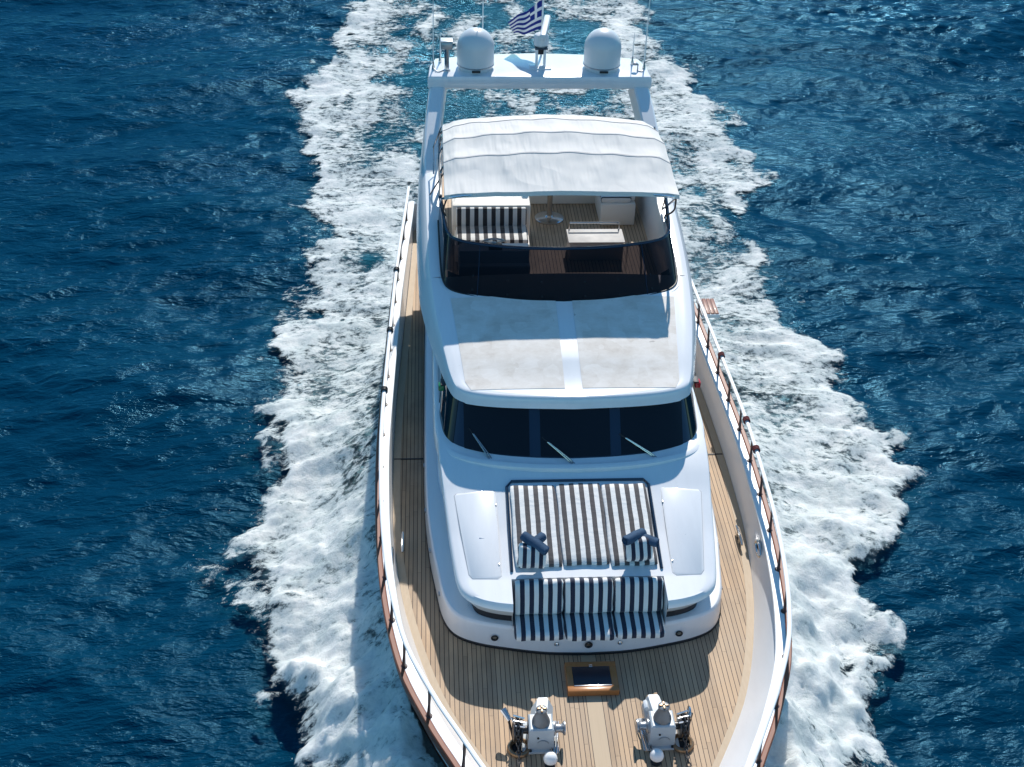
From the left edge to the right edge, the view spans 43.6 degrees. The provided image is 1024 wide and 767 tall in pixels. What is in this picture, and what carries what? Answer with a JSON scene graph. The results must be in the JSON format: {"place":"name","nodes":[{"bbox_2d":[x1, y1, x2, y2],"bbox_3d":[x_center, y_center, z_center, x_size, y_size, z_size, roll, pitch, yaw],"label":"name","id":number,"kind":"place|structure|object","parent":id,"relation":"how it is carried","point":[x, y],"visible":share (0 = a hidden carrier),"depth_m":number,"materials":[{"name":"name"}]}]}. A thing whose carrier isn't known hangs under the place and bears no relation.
{"place":"outdoors","nodes":[
{"label":"outdoors","id":0,"kind":"place"},
{"bbox_2d":[0,0,1023,766],"bbox_3d":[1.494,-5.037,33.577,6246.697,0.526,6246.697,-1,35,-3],"label":"water","id":1,"kind":"structure","parent":0,"point":[158,176],"depth_m":29.03,"materials":[{"name":"blue liquid"}]},
{"bbox_2d":[196,0,926,766],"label":"wake foam","id":2,"kind":"object","parent":1,"relation":"on","point":[346,666],"visible":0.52,"depth_m":23.45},
{"bbox_2d":[375,53,791,766],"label":"motor yacht","id":3,"kind":"object","parent":1,"relation":"on","point":[549,357],"visible":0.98,"depth_m":18.67,"materials":[{"name":"white plastic"}]},
{"bbox_2d":[432,4,434,69],"bbox_3d":[-1.453,-6.427,23.543,0.069,1.360,0.069,-1,35,-3],"label":"whip antenna","id":4,"kind":"object","parent":3,"relation":"on","point":[433,66],"visible":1,"depth_m":23.63,"materials":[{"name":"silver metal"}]},
{"bbox_2d":[438,33,441,61],"bbox_3d":[-1.355,-6.325,24.106,0.069,0.560,0.069,-1,35,-3],"label":"whip antenna","id":5,"kind":"object","parent":3,"relation":"on","point":[440,59],"visible":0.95,"depth_m":24.17,"materials":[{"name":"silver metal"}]},
{"bbox_2d":[440,38,452,71],"bbox_3d":[-1.208,-6.084,23.710,0.230,0.598,0.210,-1,35,-3],"label":"searchlight","id":6,"kind":"object","parent":3,"relation":"on","point":[446,45],"visible":1,"depth_m":23.56,"materials":[{"name":"silver metal"}]},
{"bbox_2d":[457,27,493,73],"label":"satellite dome","id":7,"kind":"structure","parent":3,"relation":"on","point":[475,50],"depth_m":23.61,"materials":[{"name":"white plastic"}]},
{"bbox_2d":[482,0,483,28],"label":"whip antenna","id":8,"kind":"object","parent":3,"relation":"on","point":[482,14],"visible":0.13,"depth_m":24.09,"materials":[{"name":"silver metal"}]},
{"bbox_2d":[452,196,530,246],"bbox_3d":[-0.364,-2.726,22.511,1.380,0.800,1.050,-1,35,-3],"label":"sofa","id":9,"kind":"object","parent":3,"relation":"on","point":[480,219],"visible":0.7,"depth_m":22.40,"materials":[{"name":"fabric"}]},
{"bbox_2d":[508,0,543,33],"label":"ensign","id":10,"kind":"object","parent":3,"relation":"on","point":[529,20],"visible":1,"depth_m":24.43,"materials":[{"name":"blue fabric"}]},
{"bbox_2d":[500,697,565,766],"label":"windlass","id":11,"kind":"object","parent":3,"relation":"on","point":[539,730],"visible":0.99,"depth_m":15.92,"materials":[{"name":"grey metal"}]},
{"bbox_2d":[510,485,561,567],"bbox_3d":[0.328,1.965,17.767,0.657,0.087,1.412,-1,47,-3],"label":"sunbed cushion","id":12,"kind":"object","parent":3,"relation":"on","point":[534,510],"visible":0.88,"depth_m":17.82,"materials":[{"name":"fabric"}]},
{"bbox_2d":[517,543,546,568],"bbox_3d":[0.269,2.311,17.162,0.392,0.352,0.192,2,2,0],"label":"throw pillow","id":13,"kind":"object","parent":12,"relation":"on","point":[530,556],"visible":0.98,"depth_m":17.08,"materials":[{"name":"fabric"}]},
{"bbox_2d":[534,532,546,541],"bbox_3d":[0.293,2.155,17.242,0.396,0.125,0.128,-32,46,-31],"label":"rolled towel","id":14,"kind":"object","parent":13,"relation":"on","point":[541,536],"visible":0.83,"depth_m":17.27,"materials":[{"name":"blue fabric"}]},
{"bbox_2d":[520,531,548,554],"bbox_3d":[0.298,2.147,17.136,0.416,0.133,0.132,32,43,19],"label":"rolled towel","id":15,"kind":"object","parent":14,"relation":"on","point":[538,545],"visible":1,"depth_m":17.09,"materials":[{"name":"blue fabric"}]},
{"bbox_2d":[513,612,564,641],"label":"seat cushion","id":16,"kind":"object","parent":3,"relation":"on","point":[538,627],"visible":0.77,"depth_m":17.01,"materials":[{"name":"fabric"}]},
{"bbox_2d":[513,579,563,614],"bbox_3d":[0.353,2.862,17.152,0.677,0.492,0.155,-1,13,-3],"label":"backrest cushion","id":17,"kind":"object","parent":16,"relation":"on","point":[537,596],"visible":1,"depth_m":17.09,"materials":[{"name":"fabric"}]},
{"bbox_2d":[529,15,550,69],"bbox_3d":[0.543,-6.372,24.046,0.424,0.775,1.144,-1,35,-3],"label":"radar","id":18,"kind":"object","parent":3,"relation":"on","point":[541,39],"visible":1,"depth_m":23.87,"materials":[{"name":"white plastic"}]},
{"bbox_2d":[535,195,563,224],"bbox_3d":[0.690,-3.452,23.671,0.900,0.735,0.950,-1,35,-3],"label":"pedestal table","id":19,"kind":"object","parent":3,"relation":"on","point":[549,216],"visible":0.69,"depth_m":23.63,"materials":[{"name":"silver metal"}]},
{"bbox_2d":[543,751,557,766],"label":"mushroom vent","id":20,"kind":"object","parent":3,"relation":"on","point":[550,758],"visible":1,"depth_m":15.70,"materials":[{"name":"white metal"}]},
{"bbox_2d":[429,114,679,218],"bbox_3d":[0.686,-3.602,21.541,4.166,1.473,3.464,-1,35,-3],"label":"sun awning","id":21,"kind":"object","parent":3,"relation":"attached to","point":[532,155],"visible":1,"depth_m":20.56,"materials":[{"name":"fabric"}]},
{"bbox_2d":[529,195,635,224],"bbox_3d":[0.603,-3.705,23.977,3.230,0.800,1.700,-1,35,-3],"label":"corner sofa","id":22,"kind":"object","parent":3,"relation":"on","point":[621,209],"visible":0.12,"depth_m":23.50,"materials":[{"name":"white plastic"}]},
{"bbox_2d":[556,483,609,565],"bbox_3d":[0.978,1.939,17.818,0.656,0.087,1.412,-1,47,-3],"label":"sunbed cushion","id":23,"kind":"object","parent":3,"relation":"on","point":[583,536],"visible":1,"depth_m":17.75,"materials":[{"name":"fabric"}]},
{"bbox_2d":[562,609,615,640],"bbox_3d":[1.032,3.222,17.181,0.677,0.155,0.552,-1,35,-3],"label":"seat cushion","id":24,"kind":"object","parent":3,"relation":"on","point":[587,626],"visible":0.8,"depth_m":17.04,"materials":[{"name":"fabric"}]},
{"bbox_2d":[563,577,613,613],"bbox_3d":[1.027,2.854,17.192,0.676,0.492,0.156,-1,13,-3],"label":"backrest cushion","id":25,"kind":"object","parent":24,"relation":"on","point":[588,595],"visible":1,"depth_m":17.12,"materials":[{"name":"fabric"}]},
{"bbox_2d":[564,661,619,695],"bbox_3d":[1.054,3.900,16.938,0.680,0.115,0.520,-1,35,-3],"label":"deck hatch","id":26,"kind":"object","parent":3,"relation":"on","point":[597,678],"visible":1,"depth_m":16.88,"materials":[{"name":"brown wood"}]},
{"bbox_2d":[566,221,624,246],"bbox_3d":[1.462,-2.507,22.519,0.990,0.518,0.508,-1,35,-3],"label":"companion locker","id":27,"kind":"object","parent":3,"relation":"on","point":[587,237],"visible":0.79,"depth_m":22.43,"materials":[{"name":"grey plastic"}]},
{"bbox_2d":[583,28,620,73],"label":"satellite dome","id":28,"kind":"structure","parent":3,"relation":"on","point":[602,50],"depth_m":23.75,"materials":[{"name":"white plastic"}]},
{"bbox_2d":[601,483,657,565],"bbox_3d":[1.629,1.949,17.845,0.657,0.087,1.412,-1,47,-3],"label":"sunbed cushion","id":29,"kind":"object","parent":3,"relation":"on","point":[626,508],"visible":0.9,"depth_m":17.89,"materials":[{"name":"fabric"}]},
{"bbox_2d":[624,536,652,561],"bbox_3d":[1.716,2.235,17.305,0.392,0.352,0.194,-4,3,-8],"label":"throw pillow","id":30,"kind":"object","parent":29,"relation":"on","point":[641,549],"visible":0.94,"depth_m":17.23,"materials":[{"name":"fabric"}]},
{"bbox_2d":[643,534,658,546],"bbox_3d":[1.799,2.112,17.336,0.396,0.128,0.125,16,36,29],"label":"rolled towel","id":31,"kind":"object","parent":30,"relation":"on","point":[653,541],"visible":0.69,"depth_m":17.24,"materials":[{"name":"blue fabric"}]},
{"bbox_2d":[622,528,646,544],"bbox_3d":[1.653,2.068,17.276,0.131,0.133,0.416,30,32,35],"label":"rolled towel","id":32,"kind":"object","parent":31,"relation":"on","point":[632,537],"visible":1,"depth_m":17.19,"materials":[{"name":"blue fabric"}]},
{"bbox_2d":[630,33,634,64],"bbox_3d":[2.294,-6.334,24.229,0.069,0.610,0.069,-1,35,-3],"label":"whip antenna","id":33,"kind":"object","parent":3,"relation":"on","point":[632,61],"visible":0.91,"depth_m":24.27,"materials":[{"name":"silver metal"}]},
{"bbox_2d":[612,609,665,638],"bbox_3d":[1.704,3.202,17.238,0.676,0.156,0.552,-1,35,-3],"label":"seat cushion","id":34,"kind":"object","parent":3,"relation":"on","point":[629,625],"visible":0.77,"depth_m":17.09,"materials":[{"name":"fabric"}]},
{"bbox_2d":[613,576,663,612],"bbox_3d":[1.700,2.845,17.234,0.677,0.492,0.153,-1,13,-3],"label":"backrest cushion","id":35,"kind":"object","parent":34,"relation":"on","point":[637,594],"visible":1,"depth_m":17.17,"materials":[{"name":"fabric"}]},
{"bbox_2d":[642,1,649,68],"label":"whip antenna","id":36,"kind":"object","parent":3,"relation":"on","point":[643,66],"visible":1,"depth_m":23.92,"materials":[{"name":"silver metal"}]},
{"bbox_2d":[650,748,663,766],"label":"mushroom vent","id":37,"kind":"object","parent":3,"relation":"on","point":[656,756],"visible":1,"depth_m":15.78,"materials":[{"name":"white metal"}]},
{"bbox_2d":[635,694,693,766],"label":"windlass","id":38,"kind":"object","parent":3,"relation":"on","point":[657,726],"visible":1,"depth_m":16.02,"materials":[{"name":"grey metal"}]},
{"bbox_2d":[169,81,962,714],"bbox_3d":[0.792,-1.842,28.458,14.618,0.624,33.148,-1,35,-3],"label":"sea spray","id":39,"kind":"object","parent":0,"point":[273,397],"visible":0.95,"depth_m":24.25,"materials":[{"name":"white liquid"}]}
]}

